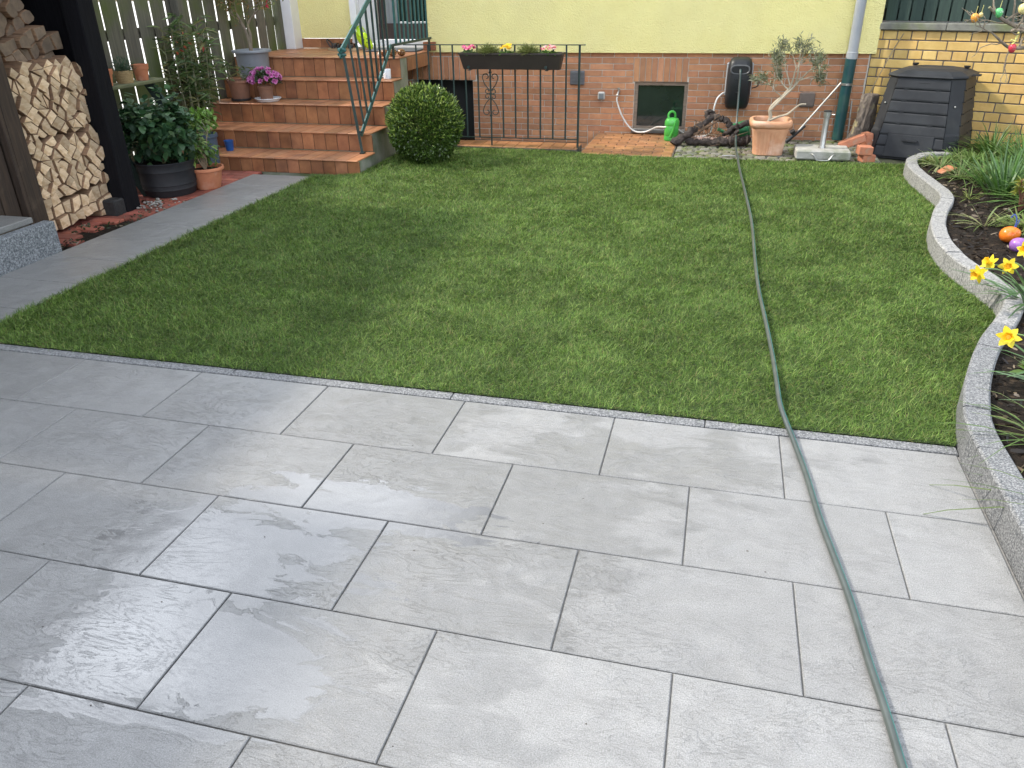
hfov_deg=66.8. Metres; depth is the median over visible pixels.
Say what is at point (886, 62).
cane
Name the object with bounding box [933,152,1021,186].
daffodil leaves
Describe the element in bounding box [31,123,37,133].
firewood log
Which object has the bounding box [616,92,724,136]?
supply hose
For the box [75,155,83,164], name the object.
firewood log
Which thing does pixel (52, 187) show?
firewood log
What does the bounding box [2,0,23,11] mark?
firewood log
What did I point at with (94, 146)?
firewood log
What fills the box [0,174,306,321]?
path
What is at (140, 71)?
clay pot
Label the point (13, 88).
firewood log
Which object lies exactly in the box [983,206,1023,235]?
ground cover
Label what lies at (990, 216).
snowdrop leaves
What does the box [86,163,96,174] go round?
firewood log
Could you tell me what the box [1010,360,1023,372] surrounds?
broad leaf plant
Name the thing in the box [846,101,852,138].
rod
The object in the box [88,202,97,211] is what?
firewood log
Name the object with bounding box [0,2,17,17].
firewood log
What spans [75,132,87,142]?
firewood log
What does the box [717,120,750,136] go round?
watering can
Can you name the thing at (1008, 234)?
egg
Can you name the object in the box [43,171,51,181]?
firewood log
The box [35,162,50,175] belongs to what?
firewood log
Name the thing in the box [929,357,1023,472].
grass clump
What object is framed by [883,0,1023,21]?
plank fence
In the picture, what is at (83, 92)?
firewood log
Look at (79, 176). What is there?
firewood log
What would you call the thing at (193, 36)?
yard
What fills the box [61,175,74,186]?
firewood log
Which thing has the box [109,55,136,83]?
potted conifer
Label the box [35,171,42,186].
firewood log
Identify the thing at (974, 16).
egg
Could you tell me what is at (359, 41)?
clog
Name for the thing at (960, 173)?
variegated grass
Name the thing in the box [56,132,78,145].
firewood log
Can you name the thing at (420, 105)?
boxwood ball
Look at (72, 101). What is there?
firewood log
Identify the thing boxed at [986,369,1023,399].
daffodil leaves
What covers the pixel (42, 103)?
firewood log
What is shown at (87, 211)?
firewood log
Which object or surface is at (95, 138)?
firewood log
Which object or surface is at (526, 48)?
heather
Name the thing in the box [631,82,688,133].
window
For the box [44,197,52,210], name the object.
firewood log
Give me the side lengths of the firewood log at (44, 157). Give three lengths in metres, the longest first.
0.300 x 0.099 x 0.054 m
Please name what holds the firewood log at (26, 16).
on the firewood log at (38, 32)
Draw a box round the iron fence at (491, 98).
[403,44,585,151]
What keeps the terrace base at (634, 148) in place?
on the ground at (512, 398)
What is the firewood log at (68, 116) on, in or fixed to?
on the firewood log at (70, 123)
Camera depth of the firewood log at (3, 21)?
5.09 m
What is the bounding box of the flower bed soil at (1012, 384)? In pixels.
[918,143,1023,477]
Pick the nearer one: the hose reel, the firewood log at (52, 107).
the firewood log at (52, 107)
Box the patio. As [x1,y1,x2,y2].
[0,350,1023,767]
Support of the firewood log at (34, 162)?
on the firewood log at (39, 175)
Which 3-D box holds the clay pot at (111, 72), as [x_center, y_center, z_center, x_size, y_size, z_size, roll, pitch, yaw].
[-3.250,-2.445,6.196,0.140,0.126,0.140,6,28,13]
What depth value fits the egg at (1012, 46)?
5.89 m
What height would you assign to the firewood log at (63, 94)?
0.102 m
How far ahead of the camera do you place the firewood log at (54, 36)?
5.35 m
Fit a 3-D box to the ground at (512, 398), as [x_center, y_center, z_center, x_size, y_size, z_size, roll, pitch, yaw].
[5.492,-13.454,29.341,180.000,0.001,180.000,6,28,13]
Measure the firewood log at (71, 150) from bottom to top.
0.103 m
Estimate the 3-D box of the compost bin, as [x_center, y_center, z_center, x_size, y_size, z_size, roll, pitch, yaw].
[3.805,-2.516,7.140,0.790,0.774,0.794,19,33,34]
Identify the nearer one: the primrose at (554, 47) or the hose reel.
the primrose at (554, 47)
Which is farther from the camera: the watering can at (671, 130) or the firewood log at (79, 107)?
the watering can at (671, 130)
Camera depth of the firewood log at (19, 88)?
4.98 m
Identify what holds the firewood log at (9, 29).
on the firewood log at (21, 40)
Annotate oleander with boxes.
[147,11,225,130]
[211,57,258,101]
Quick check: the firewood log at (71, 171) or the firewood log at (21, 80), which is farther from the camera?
the firewood log at (71, 171)
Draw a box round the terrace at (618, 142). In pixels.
[581,133,674,156]
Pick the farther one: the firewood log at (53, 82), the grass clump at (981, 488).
the firewood log at (53, 82)
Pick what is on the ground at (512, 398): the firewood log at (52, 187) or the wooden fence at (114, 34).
the wooden fence at (114, 34)
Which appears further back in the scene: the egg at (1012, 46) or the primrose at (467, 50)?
the primrose at (467, 50)
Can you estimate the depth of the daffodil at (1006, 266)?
3.56 m
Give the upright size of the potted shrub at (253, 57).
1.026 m
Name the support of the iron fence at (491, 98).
on the coping at (515, 144)
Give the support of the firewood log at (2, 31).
on the firewood log at (10, 43)
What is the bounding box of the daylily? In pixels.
[945,120,1023,157]
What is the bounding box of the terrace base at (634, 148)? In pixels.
[580,134,676,157]
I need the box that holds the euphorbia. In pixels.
[1009,176,1023,210]
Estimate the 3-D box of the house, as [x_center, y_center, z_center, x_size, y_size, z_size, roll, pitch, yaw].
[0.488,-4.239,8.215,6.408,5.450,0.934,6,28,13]
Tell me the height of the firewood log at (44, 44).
0.115 m
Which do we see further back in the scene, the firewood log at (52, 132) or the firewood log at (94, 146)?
the firewood log at (94, 146)
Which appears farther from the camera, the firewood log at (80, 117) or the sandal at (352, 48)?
the sandal at (352, 48)
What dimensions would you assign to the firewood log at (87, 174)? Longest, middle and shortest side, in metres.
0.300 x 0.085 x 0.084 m
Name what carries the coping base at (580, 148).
on the ground at (512, 398)
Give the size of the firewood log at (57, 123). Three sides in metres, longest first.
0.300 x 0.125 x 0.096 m
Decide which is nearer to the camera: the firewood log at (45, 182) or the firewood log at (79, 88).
the firewood log at (45, 182)
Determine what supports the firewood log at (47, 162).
on the firewood log at (42, 169)
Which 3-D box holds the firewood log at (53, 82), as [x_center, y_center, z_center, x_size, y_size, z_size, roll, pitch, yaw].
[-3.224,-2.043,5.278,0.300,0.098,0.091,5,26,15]
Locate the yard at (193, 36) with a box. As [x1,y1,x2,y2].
[98,0,422,154]
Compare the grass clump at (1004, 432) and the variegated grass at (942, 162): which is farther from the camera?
the variegated grass at (942, 162)
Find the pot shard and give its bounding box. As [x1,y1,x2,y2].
[936,165,956,173]
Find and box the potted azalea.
[246,66,282,98]
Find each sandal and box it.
[326,39,341,50]
[345,43,358,50]
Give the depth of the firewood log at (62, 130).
5.37 m
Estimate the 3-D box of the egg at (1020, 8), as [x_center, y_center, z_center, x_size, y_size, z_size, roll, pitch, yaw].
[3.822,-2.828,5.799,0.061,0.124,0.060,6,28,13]
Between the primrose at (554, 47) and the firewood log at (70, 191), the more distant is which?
the primrose at (554, 47)
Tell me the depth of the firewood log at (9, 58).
5.04 m
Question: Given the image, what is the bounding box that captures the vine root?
[670,109,750,145]
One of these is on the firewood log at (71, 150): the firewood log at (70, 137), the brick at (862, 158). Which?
the firewood log at (70, 137)
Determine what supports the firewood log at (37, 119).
on the firewood log at (41, 133)
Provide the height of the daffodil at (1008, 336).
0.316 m
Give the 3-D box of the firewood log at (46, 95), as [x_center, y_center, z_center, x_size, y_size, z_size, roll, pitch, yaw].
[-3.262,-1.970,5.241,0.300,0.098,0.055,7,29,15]
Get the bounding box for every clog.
[350,25,365,47]
[356,26,372,48]
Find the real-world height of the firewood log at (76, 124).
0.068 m
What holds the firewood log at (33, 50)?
on the firewood log
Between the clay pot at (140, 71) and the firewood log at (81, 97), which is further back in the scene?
the clay pot at (140, 71)
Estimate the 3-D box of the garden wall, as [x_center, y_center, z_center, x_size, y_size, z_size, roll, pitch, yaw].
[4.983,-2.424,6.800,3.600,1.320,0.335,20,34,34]
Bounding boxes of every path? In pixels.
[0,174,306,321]
[57,170,261,246]
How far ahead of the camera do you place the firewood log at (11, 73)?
4.91 m
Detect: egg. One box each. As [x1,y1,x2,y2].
[971,7,978,22]
[995,0,1002,17]
[999,226,1020,242]
[1008,32,1019,52]
[1009,214,1023,251]
[1018,3,1023,14]
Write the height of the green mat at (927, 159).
0.083 m
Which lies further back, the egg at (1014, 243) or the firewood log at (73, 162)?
the firewood log at (73, 162)
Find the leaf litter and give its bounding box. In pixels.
[61,199,184,247]
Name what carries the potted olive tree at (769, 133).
on the cobbles
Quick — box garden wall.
[865,21,1023,147]
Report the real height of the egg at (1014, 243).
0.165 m
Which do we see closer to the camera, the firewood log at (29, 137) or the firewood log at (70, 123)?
the firewood log at (29, 137)
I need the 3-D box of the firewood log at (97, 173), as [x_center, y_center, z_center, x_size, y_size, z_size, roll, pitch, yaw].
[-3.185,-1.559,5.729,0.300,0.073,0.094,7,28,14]
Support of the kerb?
on the ground at (512, 398)
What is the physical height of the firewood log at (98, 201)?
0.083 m
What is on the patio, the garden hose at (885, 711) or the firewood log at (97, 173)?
the garden hose at (885, 711)
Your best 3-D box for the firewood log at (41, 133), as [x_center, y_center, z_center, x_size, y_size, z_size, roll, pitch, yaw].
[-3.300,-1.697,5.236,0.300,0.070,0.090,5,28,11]
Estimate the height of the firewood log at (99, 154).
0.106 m
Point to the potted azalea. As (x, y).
(265, 90)
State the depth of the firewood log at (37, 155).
5.16 m
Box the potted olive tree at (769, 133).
[748,31,830,155]
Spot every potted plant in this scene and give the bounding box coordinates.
[183,117,223,189]
[188,106,219,162]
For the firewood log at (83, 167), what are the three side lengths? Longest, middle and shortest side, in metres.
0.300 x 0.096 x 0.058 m
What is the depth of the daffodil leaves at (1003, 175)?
5.57 m
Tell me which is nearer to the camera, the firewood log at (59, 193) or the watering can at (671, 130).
the firewood log at (59, 193)
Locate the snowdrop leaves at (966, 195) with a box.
[951,183,985,202]
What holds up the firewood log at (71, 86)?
on the firewood log
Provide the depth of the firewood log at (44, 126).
5.22 m
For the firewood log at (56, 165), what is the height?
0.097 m
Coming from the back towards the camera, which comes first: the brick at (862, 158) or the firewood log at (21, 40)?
the brick at (862, 158)
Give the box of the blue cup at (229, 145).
[223,139,233,150]
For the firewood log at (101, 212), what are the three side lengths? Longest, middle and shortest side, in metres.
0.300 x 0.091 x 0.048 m
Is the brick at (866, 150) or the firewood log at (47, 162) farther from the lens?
the brick at (866, 150)
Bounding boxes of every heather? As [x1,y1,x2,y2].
[472,42,502,55]
[514,42,542,55]
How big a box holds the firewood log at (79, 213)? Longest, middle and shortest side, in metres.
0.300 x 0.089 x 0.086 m
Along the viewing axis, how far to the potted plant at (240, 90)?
7.78 m
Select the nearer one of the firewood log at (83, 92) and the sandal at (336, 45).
the firewood log at (83, 92)
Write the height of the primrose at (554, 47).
0.107 m
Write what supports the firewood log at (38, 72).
on the firewood log at (42, 85)
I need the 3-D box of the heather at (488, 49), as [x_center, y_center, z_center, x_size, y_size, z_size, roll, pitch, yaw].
[-0.223,-3.187,7.367,0.318,0.134,0.297,-5,28,-7]
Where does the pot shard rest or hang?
on the flower bed soil at (1012, 384)
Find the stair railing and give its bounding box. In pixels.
[337,0,430,153]
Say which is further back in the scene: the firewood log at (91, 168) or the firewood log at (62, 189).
the firewood log at (91, 168)
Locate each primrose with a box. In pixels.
[461,44,475,52]
[499,43,513,54]
[539,44,557,55]
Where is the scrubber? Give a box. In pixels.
[785,82,841,142]
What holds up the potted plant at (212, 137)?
on the brick path at (230, 176)
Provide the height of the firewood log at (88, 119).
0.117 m
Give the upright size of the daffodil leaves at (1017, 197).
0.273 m
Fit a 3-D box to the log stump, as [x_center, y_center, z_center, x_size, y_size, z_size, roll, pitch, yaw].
[3.432,-2.580,7.591,0.213,0.485,0.202,-4,27,-6]
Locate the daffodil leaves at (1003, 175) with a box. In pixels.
[943,136,1023,197]
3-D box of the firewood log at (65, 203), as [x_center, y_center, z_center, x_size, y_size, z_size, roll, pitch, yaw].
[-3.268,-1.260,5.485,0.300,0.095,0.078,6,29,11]
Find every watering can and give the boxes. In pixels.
[664,110,679,140]
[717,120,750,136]
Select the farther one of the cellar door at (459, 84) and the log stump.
the cellar door at (459, 84)
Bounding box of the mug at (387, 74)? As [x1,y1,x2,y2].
[382,69,390,78]
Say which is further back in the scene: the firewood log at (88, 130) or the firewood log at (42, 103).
the firewood log at (88, 130)
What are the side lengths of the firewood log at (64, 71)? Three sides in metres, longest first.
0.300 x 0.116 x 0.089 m
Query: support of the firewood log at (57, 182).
on the firewood log at (62, 189)
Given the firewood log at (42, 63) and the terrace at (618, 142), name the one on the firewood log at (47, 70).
the firewood log at (42, 63)
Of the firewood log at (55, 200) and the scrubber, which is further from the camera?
the scrubber
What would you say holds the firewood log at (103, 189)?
on the firewood log at (106, 196)
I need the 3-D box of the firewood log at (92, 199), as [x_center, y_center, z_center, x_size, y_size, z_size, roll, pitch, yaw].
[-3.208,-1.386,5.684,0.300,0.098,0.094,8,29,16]
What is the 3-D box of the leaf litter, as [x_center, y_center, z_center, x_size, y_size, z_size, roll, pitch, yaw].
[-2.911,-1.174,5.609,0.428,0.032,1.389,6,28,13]
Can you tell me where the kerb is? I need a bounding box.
[0,344,958,456]
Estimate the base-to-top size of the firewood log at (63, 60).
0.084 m
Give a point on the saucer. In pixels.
(274, 99)
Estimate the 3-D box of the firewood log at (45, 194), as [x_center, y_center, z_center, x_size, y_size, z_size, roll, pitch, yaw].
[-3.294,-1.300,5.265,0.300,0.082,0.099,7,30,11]
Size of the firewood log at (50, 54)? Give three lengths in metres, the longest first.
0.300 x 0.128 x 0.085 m
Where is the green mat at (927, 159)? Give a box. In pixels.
[910,154,942,164]
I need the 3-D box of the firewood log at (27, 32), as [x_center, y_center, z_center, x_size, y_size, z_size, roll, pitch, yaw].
[-3.367,-2.332,5.218,0.300,0.109,0.086,8,28,14]
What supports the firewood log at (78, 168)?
on the firewood log at (79, 176)
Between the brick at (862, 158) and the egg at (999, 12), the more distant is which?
the brick at (862, 158)
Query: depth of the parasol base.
7.01 m
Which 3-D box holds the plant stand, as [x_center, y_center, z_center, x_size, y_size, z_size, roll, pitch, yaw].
[-3.095,-2.116,6.520,0.620,0.880,0.940,6,28,13]
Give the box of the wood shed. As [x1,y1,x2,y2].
[0,0,140,224]
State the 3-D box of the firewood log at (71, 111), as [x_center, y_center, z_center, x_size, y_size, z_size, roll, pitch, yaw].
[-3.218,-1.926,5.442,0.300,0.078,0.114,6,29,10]
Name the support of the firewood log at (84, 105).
on the firewood log at (80, 117)
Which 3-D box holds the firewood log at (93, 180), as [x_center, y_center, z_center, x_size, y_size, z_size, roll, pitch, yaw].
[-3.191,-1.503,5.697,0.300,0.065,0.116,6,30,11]
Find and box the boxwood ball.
[385,80,464,163]
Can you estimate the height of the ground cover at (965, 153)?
0.148 m
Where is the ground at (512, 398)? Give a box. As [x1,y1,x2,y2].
[0,0,1022,446]
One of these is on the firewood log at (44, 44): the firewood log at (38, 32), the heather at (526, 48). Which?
the firewood log at (38, 32)
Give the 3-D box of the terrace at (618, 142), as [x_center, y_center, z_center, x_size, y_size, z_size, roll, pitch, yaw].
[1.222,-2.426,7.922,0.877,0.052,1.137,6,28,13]
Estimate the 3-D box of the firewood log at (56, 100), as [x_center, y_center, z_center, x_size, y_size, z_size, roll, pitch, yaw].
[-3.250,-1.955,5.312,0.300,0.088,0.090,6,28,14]
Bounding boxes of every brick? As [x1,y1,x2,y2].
[838,133,866,147]
[855,144,873,155]
[857,154,875,162]
[860,131,873,144]
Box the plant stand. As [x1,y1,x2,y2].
[112,74,200,196]
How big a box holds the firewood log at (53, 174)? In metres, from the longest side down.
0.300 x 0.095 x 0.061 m
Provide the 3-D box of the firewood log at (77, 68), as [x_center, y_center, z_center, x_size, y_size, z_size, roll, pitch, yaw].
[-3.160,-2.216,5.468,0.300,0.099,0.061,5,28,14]
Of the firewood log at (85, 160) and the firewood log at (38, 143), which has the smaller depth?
the firewood log at (38, 143)
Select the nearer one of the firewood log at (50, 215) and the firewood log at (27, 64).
the firewood log at (27, 64)
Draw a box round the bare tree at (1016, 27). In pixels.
[962,0,1023,83]
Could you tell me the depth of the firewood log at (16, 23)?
5.17 m
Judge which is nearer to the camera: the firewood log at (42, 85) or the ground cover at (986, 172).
the firewood log at (42, 85)
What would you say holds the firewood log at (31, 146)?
on the firewood log at (37, 155)
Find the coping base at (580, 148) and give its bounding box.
[456,144,581,153]
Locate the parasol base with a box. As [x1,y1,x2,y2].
[793,110,850,161]
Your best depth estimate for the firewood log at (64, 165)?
5.40 m
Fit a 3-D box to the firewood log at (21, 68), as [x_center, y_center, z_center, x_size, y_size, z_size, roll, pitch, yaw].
[-3.287,-2.040,5.034,0.300,0.096,0.080,7,26,15]
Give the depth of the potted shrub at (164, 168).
6.15 m
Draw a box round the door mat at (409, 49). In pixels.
[365,48,422,51]
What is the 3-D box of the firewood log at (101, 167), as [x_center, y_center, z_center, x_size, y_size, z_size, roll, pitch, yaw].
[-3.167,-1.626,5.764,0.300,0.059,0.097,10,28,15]
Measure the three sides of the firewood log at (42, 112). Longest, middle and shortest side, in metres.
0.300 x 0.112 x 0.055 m
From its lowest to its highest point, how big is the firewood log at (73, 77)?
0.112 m
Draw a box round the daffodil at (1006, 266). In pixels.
[942,241,1023,317]
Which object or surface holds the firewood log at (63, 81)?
on the firewood log
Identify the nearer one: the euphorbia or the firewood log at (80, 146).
the euphorbia
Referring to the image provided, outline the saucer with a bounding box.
[254,96,280,101]
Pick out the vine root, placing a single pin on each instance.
(688, 137)
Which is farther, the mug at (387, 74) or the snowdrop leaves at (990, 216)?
the mug at (387, 74)
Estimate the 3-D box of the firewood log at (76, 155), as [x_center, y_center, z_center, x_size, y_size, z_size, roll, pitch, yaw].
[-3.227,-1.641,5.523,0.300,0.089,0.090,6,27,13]
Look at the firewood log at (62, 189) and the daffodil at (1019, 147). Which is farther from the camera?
the daffodil at (1019, 147)
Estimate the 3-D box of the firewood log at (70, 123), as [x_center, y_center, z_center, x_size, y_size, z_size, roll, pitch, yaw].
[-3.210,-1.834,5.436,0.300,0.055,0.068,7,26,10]
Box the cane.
[847,33,903,137]
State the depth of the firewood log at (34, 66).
5.08 m
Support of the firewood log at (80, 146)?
on the firewood log at (88, 153)
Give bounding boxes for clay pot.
[108,68,112,85]
[131,63,148,80]
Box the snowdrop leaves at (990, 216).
[953,205,1021,231]
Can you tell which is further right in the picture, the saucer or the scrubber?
the scrubber
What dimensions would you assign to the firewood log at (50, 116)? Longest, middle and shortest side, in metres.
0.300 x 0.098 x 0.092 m
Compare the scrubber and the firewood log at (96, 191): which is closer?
the firewood log at (96, 191)
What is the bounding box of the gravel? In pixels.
[136,198,179,211]
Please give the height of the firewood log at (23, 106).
0.120 m
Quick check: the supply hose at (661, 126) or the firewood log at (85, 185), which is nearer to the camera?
the firewood log at (85, 185)
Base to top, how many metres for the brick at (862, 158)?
0.065 m
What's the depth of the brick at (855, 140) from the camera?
7.13 m
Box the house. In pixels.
[280,0,885,149]
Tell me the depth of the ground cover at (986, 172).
6.26 m
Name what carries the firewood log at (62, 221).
on the brick path at (230, 176)
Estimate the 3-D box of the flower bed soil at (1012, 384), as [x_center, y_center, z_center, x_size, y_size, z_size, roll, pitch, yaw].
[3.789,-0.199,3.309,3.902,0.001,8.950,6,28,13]
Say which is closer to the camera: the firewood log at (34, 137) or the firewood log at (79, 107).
the firewood log at (34, 137)
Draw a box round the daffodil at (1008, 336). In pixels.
[968,326,1023,377]
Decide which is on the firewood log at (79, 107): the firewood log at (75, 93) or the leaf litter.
the firewood log at (75, 93)
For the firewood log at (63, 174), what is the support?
on the firewood log at (62, 189)
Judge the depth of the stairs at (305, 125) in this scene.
7.59 m
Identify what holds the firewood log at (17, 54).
on the firewood log at (34, 66)
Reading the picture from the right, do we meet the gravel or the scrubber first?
the scrubber
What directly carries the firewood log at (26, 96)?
on the firewood log at (32, 113)
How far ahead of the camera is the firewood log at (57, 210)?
5.38 m
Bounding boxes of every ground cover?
[933,146,1004,164]
[945,158,1023,177]
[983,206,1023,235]
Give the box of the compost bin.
[871,62,981,159]
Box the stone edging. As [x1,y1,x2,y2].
[903,152,1023,594]
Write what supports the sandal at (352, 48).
on the stairs at (305, 125)
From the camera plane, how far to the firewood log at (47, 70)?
5.19 m
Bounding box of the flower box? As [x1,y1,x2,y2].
[458,51,565,70]
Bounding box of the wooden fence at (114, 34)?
[92,0,286,161]
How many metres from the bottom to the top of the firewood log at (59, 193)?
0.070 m
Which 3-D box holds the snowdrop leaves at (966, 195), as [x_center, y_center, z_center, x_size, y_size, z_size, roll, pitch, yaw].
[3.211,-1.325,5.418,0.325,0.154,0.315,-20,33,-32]
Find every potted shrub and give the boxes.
[118,84,203,197]
[216,0,283,78]
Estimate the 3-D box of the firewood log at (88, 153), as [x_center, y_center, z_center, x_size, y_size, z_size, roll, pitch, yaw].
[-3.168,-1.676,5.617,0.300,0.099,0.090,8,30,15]
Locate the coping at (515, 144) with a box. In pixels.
[457,140,580,149]
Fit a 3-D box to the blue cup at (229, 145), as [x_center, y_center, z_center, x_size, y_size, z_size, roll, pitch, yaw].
[-2.673,-2.256,7.338,0.090,0.094,0.090,6,28,13]
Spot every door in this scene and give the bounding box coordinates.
[348,0,427,45]
[419,80,474,139]
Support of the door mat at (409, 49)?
on the stairs at (305, 125)
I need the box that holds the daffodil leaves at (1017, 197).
[971,165,1023,213]
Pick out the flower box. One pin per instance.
(514, 61)
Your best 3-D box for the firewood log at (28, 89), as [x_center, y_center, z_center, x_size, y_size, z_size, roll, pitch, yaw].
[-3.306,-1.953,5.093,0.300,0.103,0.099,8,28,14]
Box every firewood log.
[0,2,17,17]
[0,12,6,29]
[0,24,4,36]
[0,34,30,47]
[0,38,16,51]
[0,43,12,56]
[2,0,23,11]
[2,54,15,60]
[3,61,31,67]
[3,62,28,76]
[4,24,14,35]
[5,67,18,79]
[6,16,24,30]
[11,74,28,88]
[11,80,18,94]
[12,28,34,44]
[12,49,27,61]
[13,80,22,95]
[15,96,31,115]
[17,10,33,23]
[17,42,38,58]
[19,49,30,60]
[20,49,31,58]
[20,91,30,103]
[20,107,37,120]
[20,116,31,122]
[21,122,30,133]
[23,83,32,94]
[24,25,45,40]
[26,135,33,141]
[26,140,35,154]
[27,134,38,141]
[28,63,41,70]
[28,72,39,86]
[29,69,43,76]
[30,96,39,108]
[30,113,41,126]
[30,147,42,160]
[31,59,52,67]
[31,88,41,101]
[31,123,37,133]
[32,77,48,92]
[32,128,46,137]
[32,138,41,150]
[32,159,36,169]
[35,35,54,53]
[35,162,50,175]
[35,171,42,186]
[36,160,51,166]
[37,109,48,116]
[38,118,49,134]
[39,51,53,57]
[39,135,56,145]
[40,96,46,107]
[40,153,50,160]
[40,188,49,199]
[41,144,52,155]
[42,65,52,74]
[42,89,49,99]
[42,95,48,108]
[42,109,56,124]
[42,177,50,186]
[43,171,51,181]
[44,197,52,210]
[46,31,62,49]
[46,58,60,72]
[46,65,60,82]
[47,76,60,89]
[47,183,57,193]
[47,209,53,220]
[48,85,57,99]
[48,94,59,104]
[48,101,57,114]
[48,127,56,135]
[48,149,62,159]
[49,143,67,157]
[49,168,57,181]
[50,116,64,130]
[51,178,60,186]
[51,192,60,207]
[51,203,64,217]
[52,55,69,67]
[52,160,59,173]
[53,134,69,150]
[53,213,70,229]
[56,106,64,119]
[56,122,66,133]
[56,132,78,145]
[56,189,63,197]
[57,98,67,111]
[57,160,67,170]
[57,168,68,182]
[57,184,68,194]
[58,132,75,145]
[59,65,70,78]
[59,75,67,87]
[59,88,68,103]
[59,198,70,212]
[60,153,71,163]
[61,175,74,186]
[61,194,80,212]
[64,112,72,120]
[64,188,75,195]
[65,119,74,127]
[65,207,85,218]
[66,80,77,91]
[66,105,76,115]
[66,164,76,178]
[66,213,78,224]
[67,127,80,131]
[67,144,75,156]
[68,69,79,85]
[68,94,75,108]
[69,118,81,127]
[69,181,77,190]
[70,90,78,97]
[70,160,76,167]
[71,62,82,76]
[71,147,79,159]
[72,112,85,125]
[73,188,91,203]
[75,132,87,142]
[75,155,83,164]
[75,161,83,173]
[76,79,82,92]
[76,94,85,103]
[76,99,86,112]
[76,100,84,113]
[76,124,94,137]
[76,139,84,153]
[76,172,82,186]
[79,89,86,95]
[79,162,85,172]
[79,194,88,206]
[80,146,95,160]
[81,170,91,179]
[81,175,89,189]
[82,139,98,151]
[82,155,88,166]
[83,205,92,216]
[85,108,90,122]
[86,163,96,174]
[88,132,99,144]
[88,155,100,167]
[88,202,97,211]
[89,176,99,184]
[89,184,100,199]
[89,209,105,215]
[90,193,95,202]
[92,169,100,177]
[95,146,104,160]
[95,197,103,209]
[96,183,107,195]
[97,163,103,170]
[101,172,108,183]
[101,193,111,199]
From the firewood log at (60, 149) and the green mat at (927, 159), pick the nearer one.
the firewood log at (60, 149)
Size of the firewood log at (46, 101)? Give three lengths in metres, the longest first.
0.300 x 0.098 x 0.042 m
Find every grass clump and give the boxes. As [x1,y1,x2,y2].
[925,463,1023,513]
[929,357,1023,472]
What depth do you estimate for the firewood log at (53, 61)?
5.26 m
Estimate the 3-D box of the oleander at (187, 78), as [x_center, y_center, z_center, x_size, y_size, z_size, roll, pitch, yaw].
[-2.939,-2.743,7.217,0.611,1.310,0.525,-22,34,-35]
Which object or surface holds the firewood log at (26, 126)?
on the firewood log
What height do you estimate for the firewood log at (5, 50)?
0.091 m
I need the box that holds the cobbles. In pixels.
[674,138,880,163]
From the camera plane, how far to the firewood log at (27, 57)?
5.16 m
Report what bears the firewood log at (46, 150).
on the firewood log at (44, 157)
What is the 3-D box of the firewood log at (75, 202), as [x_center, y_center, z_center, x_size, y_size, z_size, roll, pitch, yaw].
[-3.231,-1.299,5.550,0.300,0.109,0.088,7,30,16]
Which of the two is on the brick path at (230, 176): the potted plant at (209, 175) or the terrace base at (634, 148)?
the potted plant at (209, 175)
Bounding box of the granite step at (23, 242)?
[0,215,61,275]
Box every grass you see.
[899,148,969,172]
[920,153,991,187]
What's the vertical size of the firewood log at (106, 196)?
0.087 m
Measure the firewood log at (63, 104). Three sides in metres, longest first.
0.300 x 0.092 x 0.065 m
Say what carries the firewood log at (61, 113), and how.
on the firewood log
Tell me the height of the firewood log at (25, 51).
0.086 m
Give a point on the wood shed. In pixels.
(74, 23)
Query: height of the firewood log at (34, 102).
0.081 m
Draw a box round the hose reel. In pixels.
[724,57,759,108]
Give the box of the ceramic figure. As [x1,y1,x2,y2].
[397,49,404,55]
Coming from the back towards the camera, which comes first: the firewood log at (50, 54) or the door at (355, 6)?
the door at (355, 6)
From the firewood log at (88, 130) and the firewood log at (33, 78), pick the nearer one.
the firewood log at (33, 78)
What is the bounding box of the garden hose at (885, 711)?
[735,69,907,767]
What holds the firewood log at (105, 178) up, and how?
on the firewood log at (103, 189)
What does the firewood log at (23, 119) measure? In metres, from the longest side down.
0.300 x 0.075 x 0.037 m
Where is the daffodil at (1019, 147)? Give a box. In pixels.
[959,126,1023,164]
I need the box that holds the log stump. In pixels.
[848,93,879,146]
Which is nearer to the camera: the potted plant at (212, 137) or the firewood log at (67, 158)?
the firewood log at (67, 158)
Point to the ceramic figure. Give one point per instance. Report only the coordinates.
(400, 52)
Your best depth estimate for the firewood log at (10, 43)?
5.05 m
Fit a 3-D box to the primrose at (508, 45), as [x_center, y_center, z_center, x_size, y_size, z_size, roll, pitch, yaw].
[-0.056,-3.157,7.338,0.151,0.117,0.157,-2,27,-2]
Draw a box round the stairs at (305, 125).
[182,48,430,176]

